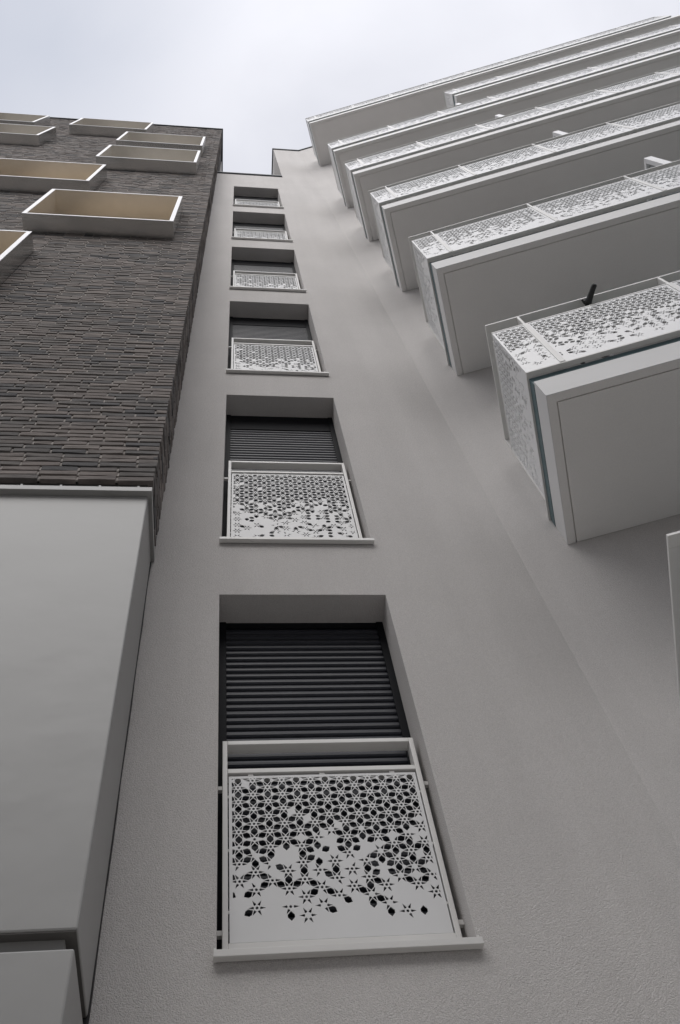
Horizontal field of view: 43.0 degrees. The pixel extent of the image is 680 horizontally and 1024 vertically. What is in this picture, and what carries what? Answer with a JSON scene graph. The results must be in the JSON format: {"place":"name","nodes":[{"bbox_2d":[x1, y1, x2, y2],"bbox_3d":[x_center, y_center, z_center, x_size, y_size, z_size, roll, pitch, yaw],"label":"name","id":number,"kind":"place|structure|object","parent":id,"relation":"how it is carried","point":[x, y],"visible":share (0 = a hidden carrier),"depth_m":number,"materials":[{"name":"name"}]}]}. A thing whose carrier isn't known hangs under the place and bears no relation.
{"place":"outdoors","nodes":[
{"label":"outdoors","id":0,"kind":"place"},
{"bbox_2d":[0,112,222,1023],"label":"brick building","id":1,"kind":"structure","parent":0,"point":[104,224],"depth_m":4.53,"materials":[{"name":"grey brick"}]},
{"bbox_2d":[0,0,679,174],"label":"sky","id":2,"kind":"structure","parent":0,"point":[252,70],"materials":[{"name":"white"}]},
{"bbox_2d":[39,15,679,1023],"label":"apartment building","id":3,"kind":"structure","parent":0,"point":[403,743],"depth_m":4.43,"materials":[{"name":"paint"}]},
{"bbox_2d":[233,195,283,208],"bbox_3d":[-1.506,-5.618,15.633,0.864,2.299,0.248,1,-62,-7],"label":"window","id":4,"kind":"structure","parent":3,"relation":"in","point":[246,201],"depth_m":15.56,"materials":[{"name":"metal"}]},
{"bbox_2d":[231,222,292,241],"bbox_3d":[-1.220,-4.285,13.188,0.864,2.299,0.248,1,-62,-7],"label":"window","id":5,"kind":"structure","parent":3,"relation":"in","point":[245,231],"depth_m":13.12,"materials":[{"name":"metal"}]},
{"bbox_2d":[229,259,305,291],"bbox_3d":[-0.933,-2.952,10.742,0.864,2.299,0.248,1,-62,-7],"label":"window","id":6,"kind":"structure","parent":3,"relation":"in","point":[247,275],"depth_m":10.68,"materials":[{"name":"metal"}]},
{"bbox_2d":[226,317,328,375],"bbox_3d":[-0.647,-1.619,8.297,0.864,2.299,0.248,1,-62,-7],"label":"window","id":7,"kind":"structure","parent":3,"relation":"in","point":[256,345],"depth_m":8.21,"materials":[{"name":"metal"}]},
{"bbox_2d":[219,415,374,544],"bbox_3d":[-0.361,-0.286,5.851,0.864,2.299,0.248,1,-62,-7],"label":"window","id":8,"kind":"structure","parent":3,"relation":"in","point":[286,481],"depth_m":5.70,"materials":[{"name":"metal"}]},
{"bbox_2d":[213,622,483,962],"bbox_3d":[-0.086,0.971,3.546,0.854,1.979,0.248,1,-62,-7],"label":"window","id":9,"kind":"structure","parent":3,"relation":"in","point":[328,844],"depth_m":3.31,"materials":[{"name":"metal"}]},
{"bbox_2d":[570,284,613,363],"bbox_3d":[1.598,-0.982,5.102,0.152,0.903,0.548,1,-62,-7],"label":"bicycle handlebar","id":10,"kind":"object","parent":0,"point":[588,299],"visible":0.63,"depth_m":5.33,"materials":[{"name":"black rubber"}]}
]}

